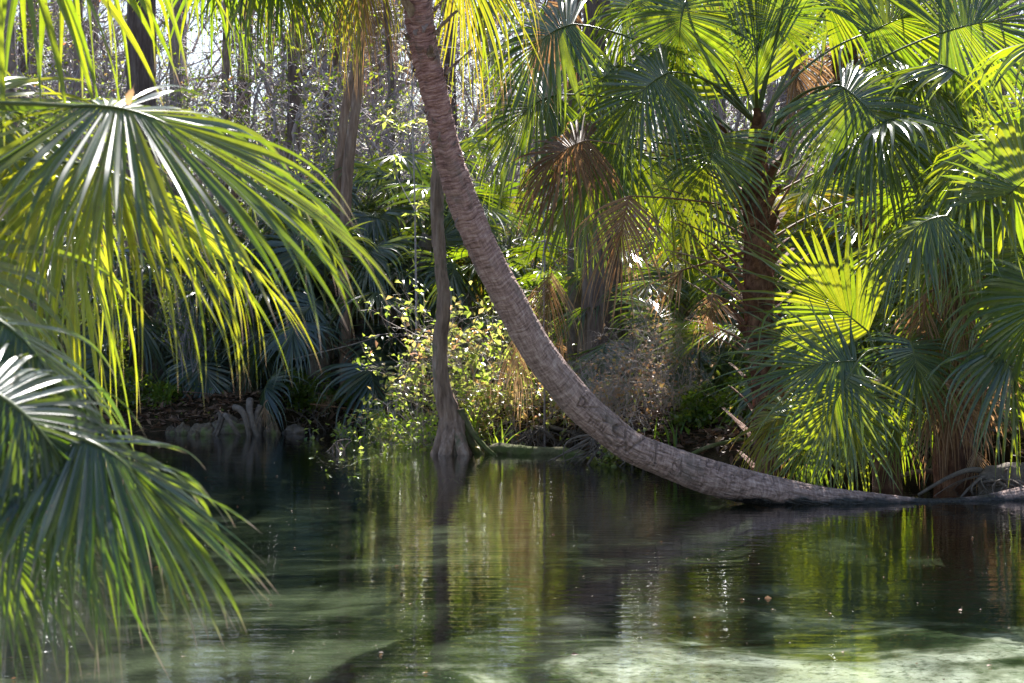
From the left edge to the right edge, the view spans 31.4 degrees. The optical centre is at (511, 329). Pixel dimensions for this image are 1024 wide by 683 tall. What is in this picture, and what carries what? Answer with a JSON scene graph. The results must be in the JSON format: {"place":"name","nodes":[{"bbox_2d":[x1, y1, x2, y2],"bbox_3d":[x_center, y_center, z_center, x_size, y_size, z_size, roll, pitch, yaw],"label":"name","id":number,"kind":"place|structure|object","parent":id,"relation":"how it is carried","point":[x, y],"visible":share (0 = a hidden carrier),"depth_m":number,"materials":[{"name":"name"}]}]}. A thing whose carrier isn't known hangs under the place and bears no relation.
{"place":"outdoors","nodes":[
{"label":"outdoors","id":0,"kind":"place"},
{"bbox_2d":[0,335,1023,682],"bbox_3d":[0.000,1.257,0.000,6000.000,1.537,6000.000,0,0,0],"label":"ground","id":1,"kind":"structure","parent":0,"point":[612,619],"depth_m":12.22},
{"bbox_2d":[4,0,17,295],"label":"grey tree","id":2,"kind":"object","parent":1,"relation":"on","point":[11,64],"visible":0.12,"depth_m":30.91,"materials":[{"name":"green plant"}]},
{"bbox_2d":[70,0,83,291],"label":"grey tree","id":3,"kind":"object","parent":1,"relation":"on","point":[76,57],"visible":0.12,"depth_m":33.92,"materials":[{"name":"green plant"}]},
{"bbox_2d":[0,228,183,401],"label":"thicket palm","id":4,"kind":"object","parent":1,"relation":"on","point":[150,344],"visible":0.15,"depth_m":24.59,"materials":[{"name":"green plant"}]},
{"bbox_2d":[15,11,169,261],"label":"leafy understory tree","id":5,"kind":"object","parent":1,"relation":"on","point":[19,38],"visible":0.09,"depth_m":32.80,"materials":[{"name":"green plant"}]},
{"bbox_2d":[1,0,193,257],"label":"understory tree","id":6,"kind":"object","parent":1,"relation":"on","point":[31,36],"visible":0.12,"depth_m":35.10,"materials":[{"name":"green plant"}]},
{"bbox_2d":[15,0,187,310],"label":"woodland trunk","id":7,"kind":"object","parent":1,"relation":"on","point":[24,69],"visible":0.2,"depth_m":35.03,"materials":[{"name":"grey plant"}]},
{"bbox_2d":[15,0,201,160],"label":"woodland trunk","id":8,"kind":"object","parent":1,"relation":"on","point":[89,43],"visible":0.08,"depth_m":46.20,"materials":[{"name":"grey plant"}]},
{"bbox_2d":[7,1,211,309],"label":"understory tree","id":9,"kind":"object","parent":1,"relation":"on","point":[104,84],"visible":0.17,"depth_m":31.27,"materials":[{"name":"green plant"}]},
{"bbox_2d":[26,251,217,370],"bbox_3d":[-5.947,-0.203,27.827,3.446,2.586,3.691,0,0,-29],"label":"bush","id":10,"kind":"object","parent":1,"relation":"on","point":[100,306],"visible":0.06,"depth_m":27.27,"materials":[{"name":"green plant"}]},
{"bbox_2d":[15,0,270,247],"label":"understory tree","id":11,"kind":"object","parent":1,"relation":"on","point":[118,40],"visible":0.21,"depth_m":34.41,"materials":[{"name":"green plant"}]},
{"bbox_2d":[103,364,182,411],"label":"bank shrub","id":12,"kind":"object","parent":1,"relation":"on","point":[129,374],"visible":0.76,"depth_m":24.07,"materials":[{"name":"green plant"}]},
{"bbox_2d":[126,0,162,383],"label":"cypress tree","id":13,"kind":"object","parent":1,"relation":"on","point":[141,79],"visible":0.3,"depth_m":25.82,"materials":[{"name":"brown plant"}]},
{"bbox_2d":[44,248,268,398],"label":"thicket palm","id":14,"kind":"object","parent":1,"relation":"on","point":[208,382],"visible":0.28,"depth_m":24.65,"materials":[{"name":"green plant"}]},
{"bbox_2d":[17,0,309,237],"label":"understory tree","id":15,"kind":"object","parent":1,"relation":"on","point":[201,82],"visible":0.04,"depth_m":47.65,"materials":[{"name":"grey plant"}]},
{"bbox_2d":[80,42,262,304],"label":"leafy understory tree","id":16,"kind":"object","parent":1,"relation":"on","point":[167,99],"visible":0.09,"depth_m":31.85,"materials":[{"name":"green plant"}]},
{"bbox_2d":[169,0,184,312],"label":"pale tree","id":17,"kind":"object","parent":1,"relation":"on","point":[174,37],"visible":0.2,"depth_m":32.91,"materials":[{"name":"grey plant"}]},
{"bbox_2d":[137,253,227,397],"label":"vine shrub","id":18,"kind":"object","parent":1,"relation":"on","point":[184,326],"visible":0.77,"depth_m":24.39,"materials":[{"name":"green plant"}]},
{"bbox_2d":[100,0,272,235],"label":"woodland trunk","id":19,"kind":"object","parent":1,"relation":"on","point":[194,47],"visible":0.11,"depth_m":55.74,"materials":[{"name":"grey plant"}]},
{"bbox_2d":[64,129,317,378],"bbox_3d":[-4.629,-0.965,26.414,3.808,4.028,3.932,0,0,-26],"label":"bush","id":20,"kind":"object","parent":1,"relation":"on","point":[210,281],"visible":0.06,"depth_m":25.93,"materials":[{"name":"green plant"}]},
{"bbox_2d":[0,0,397,682],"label":"palm","id":21,"kind":"object","parent":1,"relation":"on","point":[68,478],"visible":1,"depth_m":4.96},
{"bbox_2d":[16,0,385,354],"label":"understory tree","id":22,"kind":"object","parent":1,"relation":"on","point":[240,101],"visible":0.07,"depth_m":39.68,"materials":[{"name":"grey plant"}]},
{"bbox_2d":[190,422,213,435],"bbox_3d":[-3.918,1.278,22.997,0.320,0.223,0.255,0,0,0],"label":"rock","id":23,"kind":"object","parent":1,"relation":"on","point":[204,429],"visible":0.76,"depth_m":22.92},
{"bbox_2d":[35,0,395,275],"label":"slim tree","id":24,"kind":"object","parent":1,"relation":"on","point":[225,60],"visible":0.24,"depth_m":35.93,"materials":[{"name":"grey plant"}]},
{"bbox_2d":[124,263,326,393],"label":"thicket palm","id":25,"kind":"object","parent":1,"relation":"on","point":[172,360],"visible":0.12,"depth_m":25.18,"materials":[{"name":"green plant"}]},
{"bbox_2d":[211,397,262,435],"bbox_3d":[-3.599,1.140,23.229,0.681,0.574,1.027,0,0,-23],"label":"mossy stump","id":26,"kind":"object","parent":1,"relation":"on","point":[226,423],"visible":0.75,"depth_m":22.95,"materials":[{"name":"wood"}]},
{"bbox_2d":[138,192,360,394],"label":"thicket palm","id":27,"kind":"object","parent":1,"relation":"on","point":[249,341],"visible":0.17,"depth_m":24.95,"materials":[{"name":"green plant"}]},
{"bbox_2d":[124,3,388,236],"bbox_3d":[-4.989,-3.331,35.171,4.962,7.955,5.932,0,0,17],"label":"leafy understory tree","id":28,"kind":"object","parent":1,"relation":"on","point":[274,121],"visible":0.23,"depth_m":35.08,"materials":[{"name":"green plant"}]},
{"bbox_2d":[156,0,403,228],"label":"understory tree","id":29,"kind":"object","parent":1,"relation":"on","point":[259,102],"visible":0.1,"depth_m":37.89,"materials":[{"name":"grey plant"}]},
{"bbox_2d":[220,42,356,239],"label":"understory tree","id":30,"kind":"object","parent":1,"relation":"on","point":[278,112],"visible":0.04,"depth_m":38.99,"materials":[{"name":"grey plant"}]},
{"bbox_2d":[183,0,400,197],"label":"woodland trunk","id":31,"kind":"object","parent":1,"relation":"on","point":[382,58],"visible":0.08,"depth_m":38.82,"materials":[{"name":"grey plant"}]},
{"bbox_2d":[261,0,338,182],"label":"branchy tree","id":32,"kind":"object","parent":1,"relation":"on","point":[291,78],"visible":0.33,"depth_m":29.91,"materials":[{"name":"grey plant"}]},
{"bbox_2d":[163,2,436,148],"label":"woodland trunk","id":33,"kind":"object","parent":1,"relation":"on","point":[262,39],"visible":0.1,"depth_m":46.45,"materials":[{"name":"grey plant"}]},
{"bbox_2d":[197,171,415,370],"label":"thicket palm","id":34,"kind":"object","parent":1,"relation":"on","point":[267,227],"visible":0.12,"depth_m":25.81,"materials":[{"name":"green plant"}]},
{"bbox_2d":[121,0,501,237],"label":"woodland trunk","id":35,"kind":"object","parent":1,"relation":"on","point":[234,194],"visible":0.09,"depth_m":41.05,"materials":[{"name":"grey plant"}]},
{"bbox_2d":[207,218,429,434],"bbox_3d":[-2.533,0.222,24.422,3.036,3.407,3.194,0,0,0],"label":"thicket palm","id":36,"kind":"object","parent":1,"relation":"on","point":[369,377],"visible":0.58,"depth_m":23.65,"materials":[{"name":"green plant"}]},
{"bbox_2d":[282,368,362,421],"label":"bank shrub","id":37,"kind":"object","parent":1,"relation":"on","point":[305,392],"visible":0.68,"depth_m":24.06,"materials":[{"name":"green plant"}]},
{"bbox_2d":[183,1,483,272],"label":"leafy understory tree","id":38,"kind":"object","parent":1,"relation":"on","point":[333,137],"visible":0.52,"depth_m":28.99,"materials":[{"name":"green plant"}]},
{"bbox_2d":[231,204,450,401],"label":"thicket palm","id":39,"kind":"object","parent":1,"relation":"on","point":[305,308],"visible":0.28,"depth_m":24.32,"materials":[{"name":"green plant"}]},
{"bbox_2d":[329,56,354,379],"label":"mossy tree","id":40,"kind":"object","parent":1,"relation":"on","point":[344,117],"visible":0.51,"depth_m":25.45,"materials":[{"name":"brown plant"}]},
{"bbox_2d":[157,0,528,158],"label":"woodland trunk","id":41,"kind":"object","parent":1,"relation":"on","point":[313,55],"visible":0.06,"depth_m":47.68,"materials":[{"name":"grey plant"}]},
{"bbox_2d":[275,404,432,431],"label":"bank roots","id":42,"kind":"object","parent":1,"relation":"on","point":[313,415],"visible":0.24,"depth_m":23.92,"materials":[{"name":"brown wood"}]},
{"bbox_2d":[250,234,459,408],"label":"thicket palm","id":43,"kind":"object","parent":1,"relation":"on","point":[357,329],"visible":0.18,"depth_m":24.76,"materials":[{"name":"green plant"}]},
{"bbox_2d":[312,0,400,189],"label":"leaning tree","id":44,"kind":"object","parent":1,"relation":"on","point":[334,63],"visible":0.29,"depth_m":33.92,"materials":[{"name":"brown plant"}]},
{"bbox_2d":[304,396,438,492],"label":"turning shrub","id":45,"kind":"object","parent":1,"relation":"on","point":[366,433],"visible":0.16,"depth_m":22.06,"materials":[{"name":"green plant"}]},
{"bbox_2d":[266,0,487,319],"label":"understory tree","id":46,"kind":"object","parent":1,"relation":"on","point":[368,95],"visible":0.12,"depth_m":36.34,"materials":[{"name":"green plant"}]},
{"bbox_2d":[213,0,542,170],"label":"woodland trunk","id":47,"kind":"object","parent":1,"relation":"on","point":[446,64],"visible":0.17,"depth_m":34.61,"materials":[{"name":"green plant"}]},
{"bbox_2d":[260,158,495,358],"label":"thicket palm","id":48,"kind":"object","parent":1,"relation":"on","point":[385,195],"visible":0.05,"depth_m":27.92,"materials":[{"name":"green plant"}]},
{"bbox_2d":[379,0,395,208],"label":"slim tree","id":49,"kind":"object","parent":1,"relation":"on","point":[390,65],"visible":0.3,"depth_m":31.95,"materials":[{"name":"brown plant"}]},
{"bbox_2d":[272,56,519,243],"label":"understory tree","id":50,"kind":"object","parent":1,"relation":"on","point":[367,139],"visible":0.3,"depth_m":28.66,"materials":[{"name":"green plant"}]},
{"bbox_2d":[279,131,516,355],"bbox_3d":[-1.681,-0.991,26.808,3.233,3.996,3.655,0,0,34],"label":"thicket palm","id":51,"kind":"object","parent":1,"relation":"on","point":[418,157],"visible":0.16,"depth_m":26.16,"materials":[{"name":"green plant"}]},
{"bbox_2d":[372,32,427,426],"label":"sapling","id":52,"kind":"object","parent":1,"relation":"on","point":[396,157],"visible":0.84,"depth_m":22.49,"materials":[{"name":"green plant"}]},
{"bbox_2d":[315,348,527,499],"bbox_3d":[-0.902,1.095,20.725,2.236,1.892,2.776,0,0,11],"label":"turning shrub","id":53,"kind":"object","parent":1,"relation":"on","point":[418,437],"visible":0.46,"depth_m":20.92,"materials":[{"name":"green plant"}]},
{"bbox_2d":[339,0,507,397],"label":"forked tree","id":54,"kind":"object","parent":1,"relation":"on","point":[349,159],"visible":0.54,"depth_m":24.43,"materials":[{"name":"brown plant"}]},
{"bbox_2d":[307,115,546,384],"bbox_3d":[-1.191,-0.930,24.966,3.332,4.059,3.364,0,0,0],"label":"curved palm","id":55,"kind":"object","parent":1,"relation":"on","point":[425,254],"visible":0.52,"depth_m":24.34,"materials":[{"name":"plant"}]},
{"bbox_2d":[266,0,644,222],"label":"understory tree","id":56,"kind":"object","parent":1,"relation":"on","point":[465,103],"visible":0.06,"depth_m":37.71,"materials":[{"name":"green plant"}]},
{"bbox_2d":[345,261,576,443],"bbox_3d":[-0.496,0.451,21.352,2.641,2.551,3.548,0,0,33],"label":"turning shrub","id":57,"kind":"object","parent":1,"relation":"on","point":[487,375],"visible":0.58,"depth_m":21.11,"materials":[{"name":"green plant"}]},
{"bbox_2d":[240,0,687,249],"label":"understory tree","id":58,"kind":"object","parent":1,"relation":"on","point":[375,82],"visible":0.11,"depth_m":34.69,"materials":[{"name":"green plant"}]},
{"bbox_2d":[362,212,565,388],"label":"young palm","id":59,"kind":"object","parent":1,"relation":"on","point":[454,239],"visible":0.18,"depth_m":24.92,"materials":[{"name":"green plant"}]},
{"bbox_2d":[363,0,581,247],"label":"leafy understory tree","id":60,"kind":"object","parent":1,"relation":"on","point":[476,165],"visible":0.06,"depth_m":39.78,"materials":[{"name":"green plant"}]},
{"bbox_2d":[395,162,567,363],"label":"young palm","id":61,"kind":"object","parent":1,"relation":"on","point":[514,192],"visible":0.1,"depth_m":26.39,"materials":[{"name":"green plant"}]},
{"bbox_2d":[404,62,565,354],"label":"understory tree","id":62,"kind":"object","parent":1,"relation":"on","point":[460,87],"visible":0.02,"depth_m":40.60,"materials":[{"name":"green plant"}]},
{"bbox_2d":[427,325,594,446],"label":"turning shrub","id":63,"kind":"object","parent":1,"relation":"on","point":[509,412],"visible":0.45,"depth_m":20.81,"materials":[{"name":"green plant"}]},
{"bbox_2d":[8,369,1023,475],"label":"leaf litter","id":64,"kind":"object","parent":1,"relation":"on","point":[708,431],"visible":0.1,"depth_m":22.57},
{"bbox_2d":[451,263,581,393],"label":"young palm","id":65,"kind":"object","parent":1,"relation":"on","point":[520,278],"visible":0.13,"depth_m":23.01,"materials":[{"name":"green plant"}]},
{"bbox_2d":[490,341,544,429],"bbox_3d":[0.088,0.478,19.942,0.597,1.404,0.301,0,0,19],"label":"dead fan","id":66,"kind":"object","parent":65,"relation":"hanging from","point":[512,358],"visible":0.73,"depth_m":19.89},
{"bbox_2d":[35,353,1011,439],"bbox_3d":[0.027,0.724,24.523,18.106,0.905,19.111,0,0,0],"label":"ground cover","id":67,"kind":"object","parent":1,"relation":"on","point":[687,430],"visible":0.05,"depth_m":19.29,"materials":[{"name":"green plant"}]},
{"bbox_2d":[408,223,647,362],"bbox_3d":[0.567,-0.319,26.873,3.744,2.623,3.496,0,0,16],"label":"bush","id":68,"kind":"object","parent":1,"relation":"on","point":[531,264],"visible":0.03,"depth_m":26.50,"materials":[{"name":"green plant"}]},
{"bbox_2d":[420,229,646,391],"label":"young palm","id":69,"kind":"object","parent":1,"relation":"on","point":[517,251],"visible":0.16,"depth_m":23.96,"materials":[{"name":"green plant"}]},
{"bbox_2d":[483,421,583,449],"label":"bank roots","id":70,"kind":"object","parent":1,"relation":"on","point":[540,429],"visible":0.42,"depth_m":20.53,"materials":[{"name":"plant"}]},
{"bbox_2d":[440,36,645,263],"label":"understory tree","id":71,"kind":"object","parent":1,"relation":"on","point":[533,133],"visible":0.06,"depth_m":29.86,"materials":[{"name":"green plant"}]},
{"bbox_2d":[509,196,590,446],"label":"sapling","id":72,"kind":"object","parent":1,"relation":"on","point":[535,279],"visible":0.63,"depth_m":20.49,"materials":[{"name":"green plant"}]},
{"bbox_2d":[461,0,639,398],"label":"cypress tree","id":73,"kind":"object","parent":1,"relation":"on","point":[590,336],"visible":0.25,"depth_m":21.01,"materials":[{"name":"brown plant"}]},
{"bbox_2d":[459,0,676,372],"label":"tall palm","id":74,"kind":"object","parent":1,"relation":"on","point":[570,264],"visible":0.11,"depth_m":22.41,"materials":[{"name":"plant"}]},
{"bbox_2d":[135,0,1023,517],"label":"leaning palm","id":75,"kind":"object","parent":1,"relation":"on","point":[581,404],"visible":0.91,"depth_m":13.55,"materials":[{"name":"brown plant"}]},
{"bbox_2d":[547,430,635,465],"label":"bank roots","id":76,"kind":"object","parent":1,"relation":"on","point":[593,442],"visible":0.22,"depth_m":18.08,"materials":[{"name":"brown wood"}]},
{"bbox_2d":[489,146,721,358],"bbox_3d":[1.698,-1.108,25.764,3.818,3.911,3.697,0,0,-35],"label":"bush","id":77,"kind":"object","parent":1,"relation":"on","point":[564,262],"visible":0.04,"depth_m":25.96,"materials":[{"name":"green plant"}]},
{"bbox_2d":[586,428,647,466],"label":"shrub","id":78,"kind":"object","parent":1,"relation":"on","point":[612,460],"visible":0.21,"depth_m":17.96,"materials":[{"name":"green plant"}]},
{"bbox_2d":[549,325,696,435],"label":"twiggy shrub","id":79,"kind":"object","parent":1,"relation":"on","point":[601,389],"visible":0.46,"depth_m":18.72,"materials":[{"name":"orange plant"}]},
{"bbox_2d":[551,264,736,430],"bbox_3d":[1.415,0.322,19.128,1.700,2.103,2.586,0,0,-13],"label":"twiggy shrub","id":80,"kind":"object","parent":1,"relation":"on","point":[652,371],"visible":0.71,"depth_m":18.70,"materials":[{"name":"orange plant"}]},
{"bbox_2d":[548,242,740,404],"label":"young palm","id":81,"kind":"object","parent":1,"relation":"on","point":[714,251],"visible":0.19,"depth_m":20.86,"materials":[{"name":"green plant"}]},
{"bbox_2d":[562,293,781,422],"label":"young palm","id":82,"kind":"object","parent":1,"relation":"on","point":[685,324],"visible":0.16,"depth_m":19.77,"materials":[{"name":"green plant"}]},
{"bbox_2d":[559,175,811,386],"bbox_3d":[2.062,-0.348,22.545,3.164,3.089,3.285,0,0,-27],"label":"young palm","id":83,"kind":"object","parent":1,"relation":"on","point":[642,261],"visible":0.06,"depth_m":22.21,"materials":[{"name":"green plant"}]},
{"bbox_2d":[628,74,780,273],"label":"leafy understory tree","id":84,"kind":"object","parent":1,"relation":"on","point":[663,165],"visible":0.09,"depth_m":34.20,"materials":[{"name":"green plant"}]},
{"bbox_2d":[661,367,752,429],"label":"bank shrub","id":85,"kind":"object","parent":1,"relation":"on","point":[695,410],"visible":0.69,"depth_m":18.24,"materials":[{"name":"green plant"}]},
{"bbox_2d":[604,253,817,408],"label":"young palm","id":86,"kind":"object","parent":1,"relation":"on","point":[697,296],"visible":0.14,"depth_m":20.24,"materials":[{"name":"green plant"}]},
{"bbox_2d":[465,0,1023,509],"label":"rough palm","id":87,"kind":"object","parent":1,"relation":"on","point":[601,148],"visible":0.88,"depth_m":16.40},
{"bbox_2d":[509,250,584,393],"bbox_3d":[0.352,-0.065,19.455,0.874,1.582,0.311,0,0,5],"label":"dead fan","id":88,"kind":"object","parent":87,"relation":"hanging from","point":[546,311],"visible":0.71,"depth_m":19.35},
{"bbox_2d":[699,9,818,230],"bbox_3d":[5.671,-11.024,37.878,7.074,23.939,10.960,0,0,-44],"label":"woodland trunk","id":89,"kind":"object","parent":1,"relation":"on","point":[785,98],"visible":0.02,"depth_m":37.98,"materials":[{"name":"brown plant"}]},
{"bbox_2d":[658,185,898,397],"bbox_3d":[3.184,-0.137,20.470,3.182,2.895,3.533,0,0,0],"label":"young palm","id":90,"kind":"object","parent":1,"relation":"on","point":[839,199],"visible":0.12,"depth_m":19.95,"materials":[{"name":"green plant"}]},
{"bbox_2d":[670,235,907,433],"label":"young palm","id":91,"kind":"object","parent":1,"relation":"on","point":[688,343],"visible":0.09,"depth_m":18.25,"materials":[{"name":"green plant"}]},
{"bbox_2d":[676,37,918,285],"bbox_3d":[3.919,-2.249,27.774,3.482,5.850,3.965,0,0,44],"label":"understory tree","id":92,"kind":"object","parent":1,"relation":"on","point":[780,152],"visible":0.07,"depth_m":27.65,"materials":[{"name":"green plant"}]},
{"bbox_2d":[702,155,926,343],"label":"young palm","id":93,"kind":"object","parent":1,"relation":"on","point":[795,190],"visible":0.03,"depth_m":21.77,"materials":[{"name":"green plant"}]},
{"bbox_2d":[723,212,929,394],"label":"young palm","id":94,"kind":"object","parent":1,"relation":"on","point":[799,240],"visible":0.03,"depth_m":19.00,"materials":[{"name":"green plant"}]},
{"bbox_2d":[688,185,972,548],"bbox_3d":[2.721,0.307,15.144,2.320,3.182,2.611,0,0,13],"label":"palm","id":95,"kind":"object","parent":1,"relation":"on","point":[840,397],"visible":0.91,"depth_m":14.75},
{"bbox_2d":[709,0,959,368],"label":"tall palm","id":96,"kind":"object","parent":1,"relation":"on","point":[818,71],"visible":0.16,"depth_m":23.48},
{"bbox_2d":[654,0,1020,239],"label":"understory tree","id":97,"kind":"object","parent":1,"relation":"on","point":[739,113],"visible":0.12,"depth_m":27.55,"materials":[{"name":"green plant"}]},
{"bbox_2d":[788,43,1023,536],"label":"drooping palm","id":98,"kind":"object","parent":1,"relation":"on","point":[961,252],"visible":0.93,"depth_m":14.31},
{"bbox_2d":[792,50,1023,316],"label":"young palm","id":99,"kind":"object","parent":1,"relation":"on","point":[994,103],"visible":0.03,"depth_m":21.07,"materials":[{"name":"green plant"}]},
{"bbox_2d":[819,178,1023,420],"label":"young palm","id":100,"kind":"object","parent":1,"relation":"on","point":[863,255],"visible":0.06,"depth_m":17.98,"materials":[{"name":"green plant"}]},
{"bbox_2d":[867,273,1023,483],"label":"young palm","id":101,"kind":"object","parent":1,"relation":"on","point":[930,459],"visible":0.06,"depth_m":15.82,"materials":[{"name":"green plant"}]},
{"bbox_2d":[918,467,1023,520],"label":"root ball","id":102,"kind":"object","parent":1,"relation":"on","point":[985,480],"visible":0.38,"depth_m":14.55,"materials":[{"name":"brown wood"}]},
{"bbox_2d":[977,462,1023,494],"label":"earth mound","id":103,"kind":"object","parent":1,"relation":"on","point":[988,471],"visible":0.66,"depth_m":14.61,"materials":[{"name":"grey soil"}]},
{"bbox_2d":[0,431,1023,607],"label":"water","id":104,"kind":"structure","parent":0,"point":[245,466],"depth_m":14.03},
{"bbox_2d":[430,149,495,476],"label":"snag tree","id":105,"kind":"object","parent":104,"relation":"in","point":[456,434],"visible":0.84,"depth_m":19.53,"materials":[{"name":"brown plant"}]},
{"bbox_2d":[484,442,588,455],"bbox_3d":[0.273,1.313,19.525,1.157,0.206,0.250,0,0,16],"label":"mossy log","id":106,"kind":"object","parent":104,"relation":"in","point":[501,448],"visible":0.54,"depth_m":19.46,"materials":[{"name":"plant"}]},
{"bbox_2d":[0,0,1023,235],"label":"sky","id":107,"kind":"structure","parent":0,"point":[193,33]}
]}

